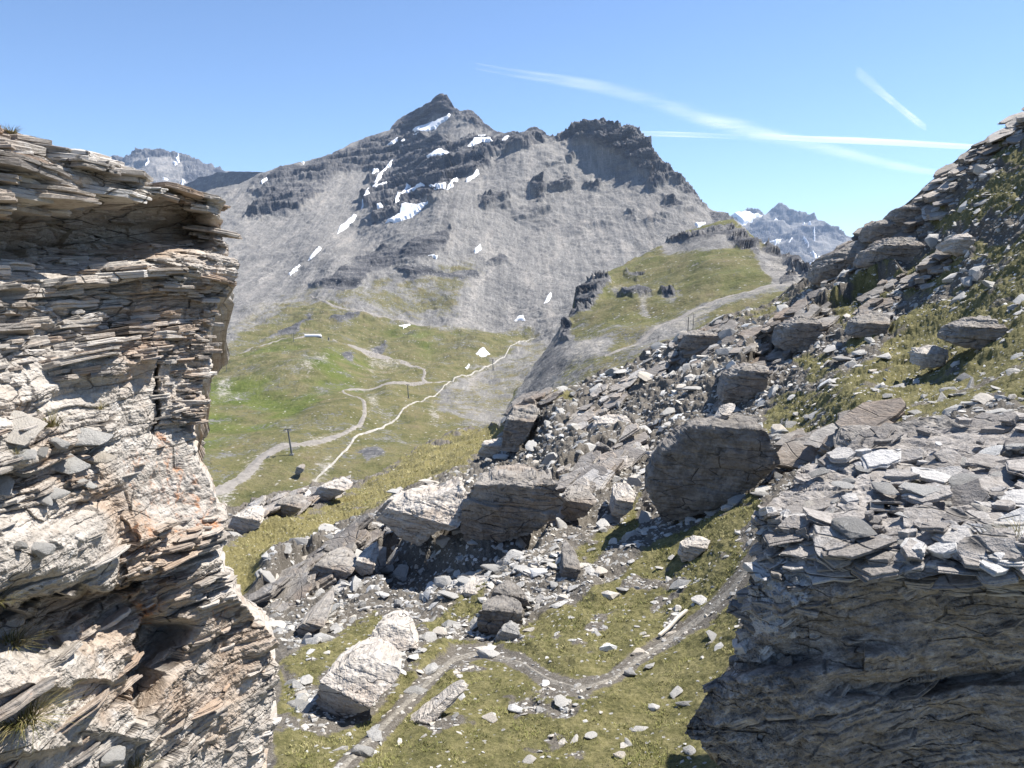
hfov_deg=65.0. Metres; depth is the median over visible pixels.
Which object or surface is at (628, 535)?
loose stone
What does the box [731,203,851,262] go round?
mountain
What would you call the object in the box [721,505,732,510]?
loose stone
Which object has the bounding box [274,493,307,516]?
boulder
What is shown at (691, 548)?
boulder
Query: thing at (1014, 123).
rock outcrop
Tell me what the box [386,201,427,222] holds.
snow patch
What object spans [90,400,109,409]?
grass tuft
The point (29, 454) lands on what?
loose stone
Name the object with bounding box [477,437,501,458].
boulder
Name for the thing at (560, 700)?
loose stone
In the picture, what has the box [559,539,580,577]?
boulder
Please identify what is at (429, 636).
loose stone
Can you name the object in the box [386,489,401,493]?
loose stone
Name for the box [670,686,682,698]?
loose stone
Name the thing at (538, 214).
mountain terrain
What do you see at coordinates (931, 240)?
loose stone
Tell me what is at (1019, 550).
loose stone
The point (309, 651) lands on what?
loose stone
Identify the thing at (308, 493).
loose stone
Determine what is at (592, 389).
loose stone
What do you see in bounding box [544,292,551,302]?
snow patch
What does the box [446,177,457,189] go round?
snow patch
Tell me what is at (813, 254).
snow patch
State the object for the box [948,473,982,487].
loose stone
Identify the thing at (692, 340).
boulder
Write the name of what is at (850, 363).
loose stone
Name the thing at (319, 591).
loose stone
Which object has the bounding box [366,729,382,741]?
loose stone
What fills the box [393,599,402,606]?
loose stone
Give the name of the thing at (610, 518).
loose stone
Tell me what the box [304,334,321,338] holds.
lift station
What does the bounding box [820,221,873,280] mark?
rock outcrop
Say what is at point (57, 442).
loose stone
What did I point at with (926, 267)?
rock outcrop
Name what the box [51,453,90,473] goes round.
loose stone
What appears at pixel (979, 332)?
boulder
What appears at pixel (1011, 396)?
loose stone
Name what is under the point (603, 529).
loose stone
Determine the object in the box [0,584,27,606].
grass tuft
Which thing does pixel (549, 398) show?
rock outcrop
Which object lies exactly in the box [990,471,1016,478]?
loose stone
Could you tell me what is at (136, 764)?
grass tuft
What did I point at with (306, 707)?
loose stone
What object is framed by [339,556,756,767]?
footpath
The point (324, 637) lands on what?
loose stone
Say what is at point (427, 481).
loose stone
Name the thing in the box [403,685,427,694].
loose stone
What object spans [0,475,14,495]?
loose stone
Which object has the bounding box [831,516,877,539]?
loose stone
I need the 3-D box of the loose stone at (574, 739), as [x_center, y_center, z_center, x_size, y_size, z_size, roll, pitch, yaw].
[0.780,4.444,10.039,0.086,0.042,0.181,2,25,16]
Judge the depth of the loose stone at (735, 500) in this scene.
18.00 m
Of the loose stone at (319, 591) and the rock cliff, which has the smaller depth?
the rock cliff
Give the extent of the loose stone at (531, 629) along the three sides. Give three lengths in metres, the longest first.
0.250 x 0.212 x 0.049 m
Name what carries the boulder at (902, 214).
on the rock outcrop at (908, 228)
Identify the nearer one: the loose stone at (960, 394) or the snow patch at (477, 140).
the loose stone at (960, 394)
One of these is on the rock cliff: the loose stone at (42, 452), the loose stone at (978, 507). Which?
the loose stone at (42, 452)
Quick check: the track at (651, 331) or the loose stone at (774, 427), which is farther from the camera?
the track at (651, 331)
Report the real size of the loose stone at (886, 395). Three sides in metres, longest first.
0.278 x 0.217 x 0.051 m
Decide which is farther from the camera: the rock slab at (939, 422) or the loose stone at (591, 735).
the loose stone at (591, 735)
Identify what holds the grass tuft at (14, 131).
on the rock cliff
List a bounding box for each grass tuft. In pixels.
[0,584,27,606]
[0,613,62,655]
[0,681,99,752]
[1,124,26,133]
[9,447,24,454]
[39,410,71,427]
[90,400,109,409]
[121,746,171,767]
[981,513,1023,537]
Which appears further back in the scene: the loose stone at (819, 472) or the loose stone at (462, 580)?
the loose stone at (462, 580)
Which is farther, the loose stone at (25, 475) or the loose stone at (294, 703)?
the loose stone at (294, 703)
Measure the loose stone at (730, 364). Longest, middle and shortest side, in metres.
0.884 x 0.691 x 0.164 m
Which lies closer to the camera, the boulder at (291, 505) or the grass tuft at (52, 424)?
the grass tuft at (52, 424)
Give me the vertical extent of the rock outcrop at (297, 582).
1.532 m
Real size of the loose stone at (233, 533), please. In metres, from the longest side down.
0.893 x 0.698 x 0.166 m
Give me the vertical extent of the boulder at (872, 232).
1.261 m
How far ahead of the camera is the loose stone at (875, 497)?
4.00 m
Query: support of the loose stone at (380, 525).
on the scree
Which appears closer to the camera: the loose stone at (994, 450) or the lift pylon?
the loose stone at (994, 450)
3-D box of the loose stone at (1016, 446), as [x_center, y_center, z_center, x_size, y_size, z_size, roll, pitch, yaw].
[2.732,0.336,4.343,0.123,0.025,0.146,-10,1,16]
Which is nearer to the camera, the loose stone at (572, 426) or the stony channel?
the loose stone at (572, 426)
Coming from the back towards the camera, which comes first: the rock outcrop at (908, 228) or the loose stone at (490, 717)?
the rock outcrop at (908, 228)
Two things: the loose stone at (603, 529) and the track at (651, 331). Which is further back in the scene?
the track at (651, 331)
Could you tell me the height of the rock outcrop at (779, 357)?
5.316 m
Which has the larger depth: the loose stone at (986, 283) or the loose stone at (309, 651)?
the loose stone at (986, 283)
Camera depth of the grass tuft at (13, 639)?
4.74 m
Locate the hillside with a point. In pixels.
(916, 324)
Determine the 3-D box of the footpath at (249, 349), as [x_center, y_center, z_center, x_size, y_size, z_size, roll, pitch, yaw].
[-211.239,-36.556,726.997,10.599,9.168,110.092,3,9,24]
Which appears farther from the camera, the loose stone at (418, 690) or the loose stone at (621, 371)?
the loose stone at (621, 371)
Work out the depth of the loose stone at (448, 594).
17.32 m
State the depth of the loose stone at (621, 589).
16.18 m
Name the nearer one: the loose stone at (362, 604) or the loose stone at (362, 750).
the loose stone at (362, 750)
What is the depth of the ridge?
3046.65 m
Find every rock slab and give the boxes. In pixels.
[714,403,734,418]
[835,425,873,446]
[892,415,971,431]
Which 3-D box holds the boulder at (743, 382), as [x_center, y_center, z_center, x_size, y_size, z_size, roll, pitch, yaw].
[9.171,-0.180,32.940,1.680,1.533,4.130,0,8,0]
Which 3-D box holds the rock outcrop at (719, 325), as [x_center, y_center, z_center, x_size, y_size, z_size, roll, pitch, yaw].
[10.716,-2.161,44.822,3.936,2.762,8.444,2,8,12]
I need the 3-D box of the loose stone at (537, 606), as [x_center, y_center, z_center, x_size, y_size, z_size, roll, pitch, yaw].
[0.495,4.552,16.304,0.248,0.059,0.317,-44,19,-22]
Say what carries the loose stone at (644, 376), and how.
on the scree
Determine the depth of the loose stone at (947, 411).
15.16 m
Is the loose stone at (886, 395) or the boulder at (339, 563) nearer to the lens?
the loose stone at (886, 395)
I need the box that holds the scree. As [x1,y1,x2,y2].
[228,128,1023,767]
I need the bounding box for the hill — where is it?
[498,219,809,425]
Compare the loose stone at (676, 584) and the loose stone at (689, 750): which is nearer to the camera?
the loose stone at (689, 750)
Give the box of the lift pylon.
[283,429,293,455]
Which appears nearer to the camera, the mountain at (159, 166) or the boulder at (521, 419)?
the boulder at (521, 419)
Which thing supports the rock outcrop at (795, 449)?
on the hillside
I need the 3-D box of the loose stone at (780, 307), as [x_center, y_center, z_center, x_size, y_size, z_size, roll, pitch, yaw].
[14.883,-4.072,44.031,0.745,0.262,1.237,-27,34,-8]
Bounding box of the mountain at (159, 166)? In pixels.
[111,147,228,184]
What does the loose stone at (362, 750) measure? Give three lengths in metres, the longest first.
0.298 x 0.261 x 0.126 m
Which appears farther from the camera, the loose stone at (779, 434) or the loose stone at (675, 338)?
the loose stone at (675, 338)
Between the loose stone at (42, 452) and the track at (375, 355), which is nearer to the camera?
the loose stone at (42, 452)
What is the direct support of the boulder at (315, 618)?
on the scree
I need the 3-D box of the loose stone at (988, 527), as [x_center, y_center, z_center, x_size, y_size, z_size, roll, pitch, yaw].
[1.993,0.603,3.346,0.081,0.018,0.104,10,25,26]
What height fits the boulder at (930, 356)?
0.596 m
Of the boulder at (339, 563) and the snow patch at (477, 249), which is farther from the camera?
the snow patch at (477, 249)
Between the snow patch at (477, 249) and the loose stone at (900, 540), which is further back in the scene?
the snow patch at (477, 249)
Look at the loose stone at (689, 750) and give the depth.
9.23 m
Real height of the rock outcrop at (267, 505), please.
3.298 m
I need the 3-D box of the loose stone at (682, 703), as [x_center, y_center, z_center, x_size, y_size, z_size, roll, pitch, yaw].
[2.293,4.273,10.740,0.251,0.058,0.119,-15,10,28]
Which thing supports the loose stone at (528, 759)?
on the hillside
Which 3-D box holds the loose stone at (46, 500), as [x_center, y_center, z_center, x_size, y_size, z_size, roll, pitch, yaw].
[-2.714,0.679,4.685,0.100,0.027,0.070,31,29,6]
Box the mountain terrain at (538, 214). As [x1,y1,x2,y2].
[203,93,750,506]
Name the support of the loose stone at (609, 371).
on the scree
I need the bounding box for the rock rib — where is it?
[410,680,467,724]
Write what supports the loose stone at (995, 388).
on the hillside
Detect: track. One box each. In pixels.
[215,381,448,495]
[333,339,426,381]
[605,281,794,356]
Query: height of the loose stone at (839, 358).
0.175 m
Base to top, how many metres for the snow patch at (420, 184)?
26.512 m
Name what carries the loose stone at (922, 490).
on the rock outcrop at (882, 649)
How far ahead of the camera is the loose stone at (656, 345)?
49.53 m
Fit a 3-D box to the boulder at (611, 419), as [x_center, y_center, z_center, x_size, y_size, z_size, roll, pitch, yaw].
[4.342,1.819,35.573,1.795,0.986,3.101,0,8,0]
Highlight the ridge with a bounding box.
[184,171,261,191]
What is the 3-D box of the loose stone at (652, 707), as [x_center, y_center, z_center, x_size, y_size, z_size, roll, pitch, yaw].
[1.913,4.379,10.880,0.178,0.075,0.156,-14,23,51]
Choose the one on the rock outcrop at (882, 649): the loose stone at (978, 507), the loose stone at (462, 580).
the loose stone at (978, 507)
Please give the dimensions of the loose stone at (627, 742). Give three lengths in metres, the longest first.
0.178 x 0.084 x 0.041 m
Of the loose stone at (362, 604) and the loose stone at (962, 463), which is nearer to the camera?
the loose stone at (962, 463)
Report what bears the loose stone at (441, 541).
on the hillside
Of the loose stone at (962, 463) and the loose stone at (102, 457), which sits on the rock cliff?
the loose stone at (102, 457)
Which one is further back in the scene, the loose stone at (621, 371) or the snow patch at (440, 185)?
the snow patch at (440, 185)
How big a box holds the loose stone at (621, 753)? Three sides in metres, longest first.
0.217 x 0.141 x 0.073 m
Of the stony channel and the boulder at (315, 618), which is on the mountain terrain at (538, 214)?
the stony channel
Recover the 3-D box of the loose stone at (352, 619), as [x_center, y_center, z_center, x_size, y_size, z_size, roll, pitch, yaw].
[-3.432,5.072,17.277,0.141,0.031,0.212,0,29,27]
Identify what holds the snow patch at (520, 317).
on the mountain terrain at (538, 214)
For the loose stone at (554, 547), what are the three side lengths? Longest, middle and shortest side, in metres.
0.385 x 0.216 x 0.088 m
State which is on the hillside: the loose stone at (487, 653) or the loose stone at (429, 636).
the loose stone at (487, 653)
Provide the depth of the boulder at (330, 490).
44.30 m
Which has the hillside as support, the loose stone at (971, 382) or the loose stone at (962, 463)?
the loose stone at (971, 382)
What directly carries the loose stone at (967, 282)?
on the scree
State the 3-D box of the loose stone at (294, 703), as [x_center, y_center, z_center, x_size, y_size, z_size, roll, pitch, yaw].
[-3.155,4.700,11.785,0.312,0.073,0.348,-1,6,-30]
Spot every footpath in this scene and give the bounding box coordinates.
[240,336,303,353]
[311,295,422,325]
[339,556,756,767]
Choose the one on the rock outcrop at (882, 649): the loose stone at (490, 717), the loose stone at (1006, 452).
the loose stone at (1006, 452)
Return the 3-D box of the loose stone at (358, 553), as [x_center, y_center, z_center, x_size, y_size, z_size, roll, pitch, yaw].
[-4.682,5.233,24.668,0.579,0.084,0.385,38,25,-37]
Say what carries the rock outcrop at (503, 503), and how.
on the hillside
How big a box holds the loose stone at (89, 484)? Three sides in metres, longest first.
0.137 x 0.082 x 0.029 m
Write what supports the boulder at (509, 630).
on the hillside
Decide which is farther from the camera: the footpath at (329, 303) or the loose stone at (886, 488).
the footpath at (329, 303)
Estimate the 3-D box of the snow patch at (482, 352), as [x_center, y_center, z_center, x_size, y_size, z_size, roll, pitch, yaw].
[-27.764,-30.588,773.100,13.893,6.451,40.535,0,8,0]
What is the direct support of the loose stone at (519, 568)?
on the hillside
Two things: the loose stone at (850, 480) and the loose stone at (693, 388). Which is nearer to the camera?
the loose stone at (850, 480)
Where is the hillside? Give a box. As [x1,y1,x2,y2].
[222,128,1023,767]
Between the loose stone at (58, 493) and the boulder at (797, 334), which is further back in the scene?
the boulder at (797, 334)
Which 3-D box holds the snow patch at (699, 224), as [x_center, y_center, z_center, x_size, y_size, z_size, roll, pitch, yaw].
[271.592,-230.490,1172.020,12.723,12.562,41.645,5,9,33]
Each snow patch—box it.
[289,265,299,275]
[308,246,320,260]
[337,214,356,233]
[361,159,393,208]
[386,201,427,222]
[387,137,397,144]
[395,184,410,202]
[405,182,424,192]
[413,113,450,131]
[426,148,448,157]
[429,182,445,190]
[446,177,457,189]
[466,169,478,181]
[468,135,491,146]
[474,244,481,253]
[476,347,489,356]
[514,315,524,320]
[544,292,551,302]
[694,222,705,227]
[733,211,762,225]
[764,239,780,245]
[809,251,819,264]
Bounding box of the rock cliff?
[0,125,281,767]
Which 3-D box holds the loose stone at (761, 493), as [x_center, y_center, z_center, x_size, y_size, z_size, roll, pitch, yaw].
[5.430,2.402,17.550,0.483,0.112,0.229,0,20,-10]
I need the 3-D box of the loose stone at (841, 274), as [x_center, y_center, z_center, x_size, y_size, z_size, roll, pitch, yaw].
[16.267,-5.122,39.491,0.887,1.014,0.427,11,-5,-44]
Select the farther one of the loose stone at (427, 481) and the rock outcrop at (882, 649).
the loose stone at (427, 481)
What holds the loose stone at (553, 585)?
on the scree
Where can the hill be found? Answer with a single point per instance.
(634, 300)
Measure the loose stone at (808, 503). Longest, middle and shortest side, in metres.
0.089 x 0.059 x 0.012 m
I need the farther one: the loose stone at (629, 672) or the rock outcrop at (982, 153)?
the rock outcrop at (982, 153)
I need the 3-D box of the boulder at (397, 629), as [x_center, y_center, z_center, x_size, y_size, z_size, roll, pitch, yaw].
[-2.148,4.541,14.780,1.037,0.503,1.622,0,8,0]
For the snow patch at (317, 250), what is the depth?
1180.37 m
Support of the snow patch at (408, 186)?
on the mountain terrain at (538, 214)
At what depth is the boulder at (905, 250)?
36.33 m
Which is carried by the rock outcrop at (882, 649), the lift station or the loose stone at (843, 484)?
the loose stone at (843, 484)
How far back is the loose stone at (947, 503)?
3.85 m
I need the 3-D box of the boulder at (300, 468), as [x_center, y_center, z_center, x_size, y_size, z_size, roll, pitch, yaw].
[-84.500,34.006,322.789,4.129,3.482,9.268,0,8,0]
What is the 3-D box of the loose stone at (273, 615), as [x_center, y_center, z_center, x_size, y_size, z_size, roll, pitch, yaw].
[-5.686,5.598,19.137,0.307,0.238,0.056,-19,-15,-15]
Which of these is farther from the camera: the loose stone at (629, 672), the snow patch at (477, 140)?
the snow patch at (477, 140)
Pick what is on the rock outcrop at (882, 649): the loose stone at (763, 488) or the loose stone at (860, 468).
the loose stone at (860, 468)
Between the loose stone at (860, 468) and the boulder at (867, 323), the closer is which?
the loose stone at (860, 468)
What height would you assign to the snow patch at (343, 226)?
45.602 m
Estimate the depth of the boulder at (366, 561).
22.36 m
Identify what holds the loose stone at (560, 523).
on the scree
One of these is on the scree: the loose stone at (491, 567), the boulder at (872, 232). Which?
the loose stone at (491, 567)
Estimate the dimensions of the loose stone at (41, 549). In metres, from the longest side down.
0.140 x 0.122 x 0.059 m
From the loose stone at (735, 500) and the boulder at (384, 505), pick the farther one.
the boulder at (384, 505)
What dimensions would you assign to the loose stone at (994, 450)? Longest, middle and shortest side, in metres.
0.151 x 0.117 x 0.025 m
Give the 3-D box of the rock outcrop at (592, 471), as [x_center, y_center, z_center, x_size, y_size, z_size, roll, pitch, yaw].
[3.041,2.933,27.841,2.811,1.329,11.021,3,8,19]
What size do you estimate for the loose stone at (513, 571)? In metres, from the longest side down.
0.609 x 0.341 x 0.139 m
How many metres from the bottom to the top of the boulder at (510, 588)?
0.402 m
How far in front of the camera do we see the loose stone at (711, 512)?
18.70 m
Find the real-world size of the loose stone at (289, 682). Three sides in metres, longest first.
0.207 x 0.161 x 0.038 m
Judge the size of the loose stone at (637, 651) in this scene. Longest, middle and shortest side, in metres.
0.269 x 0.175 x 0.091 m
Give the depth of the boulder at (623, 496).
21.55 m
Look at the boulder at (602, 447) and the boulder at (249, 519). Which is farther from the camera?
the boulder at (249, 519)
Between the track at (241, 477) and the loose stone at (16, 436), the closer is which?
the loose stone at (16, 436)
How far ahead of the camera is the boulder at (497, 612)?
15.34 m
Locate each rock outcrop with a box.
[227,475,350,522]
[248,513,389,610]
[376,477,465,545]
[460,463,562,543]
[497,387,563,446]
[547,424,648,523]
[566,361,670,430]
[668,317,740,370]
[712,280,839,411]
[773,398,905,469]
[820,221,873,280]
[852,249,952,318]
[890,201,933,238]
[912,163,966,220]
[957,136,1002,173]
[988,107,1023,145]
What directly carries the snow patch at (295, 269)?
on the mountain terrain at (538, 214)
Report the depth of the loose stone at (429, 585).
20.80 m
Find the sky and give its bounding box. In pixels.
[0,0,1023,236]
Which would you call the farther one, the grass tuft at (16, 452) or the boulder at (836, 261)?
the boulder at (836, 261)
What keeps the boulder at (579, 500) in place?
on the hillside
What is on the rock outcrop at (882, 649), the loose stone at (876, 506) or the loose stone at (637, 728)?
the loose stone at (876, 506)
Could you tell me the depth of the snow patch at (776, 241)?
5891.55 m
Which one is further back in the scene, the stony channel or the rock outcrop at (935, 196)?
the stony channel
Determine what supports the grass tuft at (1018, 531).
on the rock outcrop at (882, 649)
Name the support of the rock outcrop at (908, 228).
on the hillside
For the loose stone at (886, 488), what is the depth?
4.00 m
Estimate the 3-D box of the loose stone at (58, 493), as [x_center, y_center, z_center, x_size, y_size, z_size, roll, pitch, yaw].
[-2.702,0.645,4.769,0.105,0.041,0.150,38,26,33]
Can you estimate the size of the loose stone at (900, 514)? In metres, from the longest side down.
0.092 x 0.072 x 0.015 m
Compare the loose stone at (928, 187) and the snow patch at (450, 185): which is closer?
the loose stone at (928, 187)
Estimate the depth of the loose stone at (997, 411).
13.73 m
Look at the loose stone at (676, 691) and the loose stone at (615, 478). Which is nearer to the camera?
the loose stone at (676, 691)
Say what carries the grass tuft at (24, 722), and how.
on the rock cliff
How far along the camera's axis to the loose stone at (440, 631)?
15.30 m
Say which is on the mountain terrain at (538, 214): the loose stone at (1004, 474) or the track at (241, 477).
the track at (241, 477)
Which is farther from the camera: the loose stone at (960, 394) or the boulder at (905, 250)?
the boulder at (905, 250)
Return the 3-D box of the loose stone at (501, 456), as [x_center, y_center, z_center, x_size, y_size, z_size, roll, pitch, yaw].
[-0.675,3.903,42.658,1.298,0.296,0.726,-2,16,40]
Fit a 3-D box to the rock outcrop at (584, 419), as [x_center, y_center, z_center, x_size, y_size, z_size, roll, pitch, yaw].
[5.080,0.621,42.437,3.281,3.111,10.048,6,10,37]
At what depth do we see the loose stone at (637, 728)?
10.27 m
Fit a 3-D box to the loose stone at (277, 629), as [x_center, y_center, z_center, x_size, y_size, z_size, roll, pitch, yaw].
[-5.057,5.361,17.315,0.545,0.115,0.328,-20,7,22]
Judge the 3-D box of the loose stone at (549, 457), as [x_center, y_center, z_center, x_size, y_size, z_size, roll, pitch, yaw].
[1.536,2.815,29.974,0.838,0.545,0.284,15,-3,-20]
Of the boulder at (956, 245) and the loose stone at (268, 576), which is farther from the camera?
the boulder at (956, 245)
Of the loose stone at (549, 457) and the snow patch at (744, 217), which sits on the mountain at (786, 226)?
the snow patch at (744, 217)
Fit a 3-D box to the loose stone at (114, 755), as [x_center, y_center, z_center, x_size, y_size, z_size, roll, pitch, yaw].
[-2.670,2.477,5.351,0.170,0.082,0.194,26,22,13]
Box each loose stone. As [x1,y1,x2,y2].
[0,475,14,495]
[6,410,47,445]
[11,470,38,477]
[13,449,36,461]
[14,541,27,548]
[31,542,55,557]
[37,447,47,458]
[37,496,52,505]
[45,487,70,498]
[48,437,69,448]
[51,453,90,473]
[75,428,112,445]
[76,478,97,488]
[91,451,117,462]
[100,745,125,766]
[228,531,241,535]
[258,570,275,582]
[268,613,277,617]
[273,628,283,632]
[284,679,295,684]
[287,699,305,707]
[298,701,313,713]
[300,488,310,496]
[306,649,314,654]
[313,633,334,642]
[314,588,324,595]
[349,616,355,622]
[351,744,374,757]
[355,549,361,557]
[359,602,365,606]
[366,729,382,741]
[372,522,383,527]
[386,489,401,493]
[387,547,397,563]
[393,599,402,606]
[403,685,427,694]
[418,479,439,483]
[419,632,436,641]
[425,581,433,589]
[433,626,446,636]
[434,576,451,587]
[435,535,452,547]
[436,590,458,598]
[457,576,469,584]
[476,649,499,658]
[480,564,500,573]
[481,712,497,722]
[492,454,508,459]
[507,704,522,713]
[511,565,527,573]
[514,565,529,575]
[522,627,534,631]
[522,755,536,763]
[525,440,536,450]
[529,568,547,576]
[533,603,539,610]
[542,452,556,465]
[549,545,558,549]
[549,581,557,589]
[554,694,566,706]
[556,517,566,528]
[567,423,578,431]
[570,734,577,743]
[585,731,596,738]
[589,383,601,392]
[594,566,607,576]
[599,526,606,531]
[601,515,623,522]
[604,367,618,374]
[611,475,620,481]
[613,751,625,758]
[614,369,626,372]
[616,587,628,590]
[624,531,638,540]
[624,669,635,675]
[624,737,631,745]
[631,648,644,655]
[631,726,647,731]
[638,371,651,380]
[638,510,650,522]
[648,703,659,711]
[650,342,665,349]
[669,579,690,589]
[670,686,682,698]
[673,331,686,341]
[675,701,691,705]
[682,386,700,390]
[683,745,695,754]
[704,507,719,515]
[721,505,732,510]
[726,360,735,368]
[727,494,745,505]
[750,491,768,496]
[754,485,770,491]
[769,433,783,438]
[771,424,786,433]
[776,304,788,311]
[803,501,814,506]
[809,467,829,477]
[830,481,854,488]
[830,499,839,503]
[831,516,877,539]
[832,356,851,360]
[836,269,847,278]
[842,477,855,483]
[846,360,856,367]
[855,465,872,472]
[870,499,883,511]
[871,482,899,495]
[871,494,880,499]
[882,393,892,397]
[894,512,908,517]
[897,537,908,544]
[898,482,939,496]
[921,183,938,190]
[924,234,939,249]
[942,405,964,415]
[943,501,951,506]
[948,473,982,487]
[953,392,966,395]
[960,276,974,286]
[960,456,968,468]
[966,377,973,387]
[971,503,991,511]
[978,445,1002,454]
[980,524,999,532]
[982,280,994,287]
[985,408,1006,413]
[990,385,1000,389]
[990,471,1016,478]
[1002,449,1012,455]
[1005,443,1023,450]
[1007,394,1016,399]
[1009,547,1023,554]
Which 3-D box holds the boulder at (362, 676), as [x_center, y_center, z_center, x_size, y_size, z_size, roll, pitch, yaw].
[-2.209,4.333,12.054,1.272,0.824,2.198,0,8,0]
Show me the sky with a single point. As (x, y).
(759, 104)
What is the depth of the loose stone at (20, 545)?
4.28 m
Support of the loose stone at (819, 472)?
on the rock outcrop at (882, 649)
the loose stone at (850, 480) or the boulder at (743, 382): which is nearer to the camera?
the loose stone at (850, 480)
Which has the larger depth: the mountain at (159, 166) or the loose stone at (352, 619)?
the mountain at (159, 166)
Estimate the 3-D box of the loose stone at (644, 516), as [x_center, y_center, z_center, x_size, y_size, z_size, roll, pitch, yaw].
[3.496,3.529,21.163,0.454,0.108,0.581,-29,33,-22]
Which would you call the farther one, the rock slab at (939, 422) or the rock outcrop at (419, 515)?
the rock outcrop at (419, 515)
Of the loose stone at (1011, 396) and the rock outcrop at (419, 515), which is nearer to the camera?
the loose stone at (1011, 396)
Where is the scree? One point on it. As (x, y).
(402, 568)
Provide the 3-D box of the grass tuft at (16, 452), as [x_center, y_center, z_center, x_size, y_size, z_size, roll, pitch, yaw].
[-2.690,0.359,4.375,0.184,0.057,0.162,4,9,30]
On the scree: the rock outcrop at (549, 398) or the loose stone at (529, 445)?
the loose stone at (529, 445)
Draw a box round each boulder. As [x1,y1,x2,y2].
[228,505,264,533]
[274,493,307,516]
[295,464,304,473]
[295,587,333,635]
[309,546,355,580]
[310,476,352,500]
[316,636,401,718]
[354,541,378,575]
[370,609,418,650]
[376,490,402,512]
[455,575,490,596]
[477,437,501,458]
[477,594,522,634]
[491,580,529,606]
[495,620,519,641]
[500,396,539,451]
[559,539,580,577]
[560,483,596,520]
[591,414,631,429]
[595,442,612,453]
[609,483,635,518]
[644,412,779,521]
[677,535,709,561]
[678,330,720,350]
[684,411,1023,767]
[717,362,768,402]
[772,315,826,352]
[806,239,870,286]
[844,310,889,338]
[853,237,927,267]
[858,219,903,242]
[882,204,922,223]
[909,345,948,368]
[935,233,977,255]
[937,315,1008,349]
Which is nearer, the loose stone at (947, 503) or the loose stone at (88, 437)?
the loose stone at (947, 503)
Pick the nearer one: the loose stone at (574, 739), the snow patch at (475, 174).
the loose stone at (574, 739)
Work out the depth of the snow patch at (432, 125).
1829.16 m
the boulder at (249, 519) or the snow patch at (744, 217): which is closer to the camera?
the boulder at (249, 519)
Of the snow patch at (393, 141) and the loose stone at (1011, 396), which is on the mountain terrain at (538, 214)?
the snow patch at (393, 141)
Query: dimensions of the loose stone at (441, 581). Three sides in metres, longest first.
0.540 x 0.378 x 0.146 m
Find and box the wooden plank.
[658,609,687,636]
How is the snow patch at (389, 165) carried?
on the mountain terrain at (538, 214)
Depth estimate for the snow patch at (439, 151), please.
1565.23 m
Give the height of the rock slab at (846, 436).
0.288 m
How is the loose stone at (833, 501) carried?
on the rock outcrop at (882, 649)
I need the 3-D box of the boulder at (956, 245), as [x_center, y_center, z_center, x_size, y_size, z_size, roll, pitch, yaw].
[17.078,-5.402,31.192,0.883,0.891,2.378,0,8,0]
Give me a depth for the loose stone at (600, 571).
17.18 m
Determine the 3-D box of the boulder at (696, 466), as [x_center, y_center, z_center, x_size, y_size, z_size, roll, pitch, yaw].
[4.391,1.943,19.571,2.455,2.621,4.186,-3,9,-23]
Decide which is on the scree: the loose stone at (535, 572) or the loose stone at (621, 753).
the loose stone at (535, 572)
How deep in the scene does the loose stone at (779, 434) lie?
22.70 m
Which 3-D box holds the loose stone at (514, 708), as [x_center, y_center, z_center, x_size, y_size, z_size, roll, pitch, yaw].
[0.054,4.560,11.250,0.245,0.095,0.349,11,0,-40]
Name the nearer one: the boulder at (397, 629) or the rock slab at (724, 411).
the boulder at (397, 629)
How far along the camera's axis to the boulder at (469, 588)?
17.65 m
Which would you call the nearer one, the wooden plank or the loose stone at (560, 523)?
the wooden plank
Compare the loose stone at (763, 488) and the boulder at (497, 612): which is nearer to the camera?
the boulder at (497, 612)
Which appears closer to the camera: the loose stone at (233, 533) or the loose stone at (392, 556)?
the loose stone at (392, 556)
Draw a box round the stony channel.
[314,338,533,481]

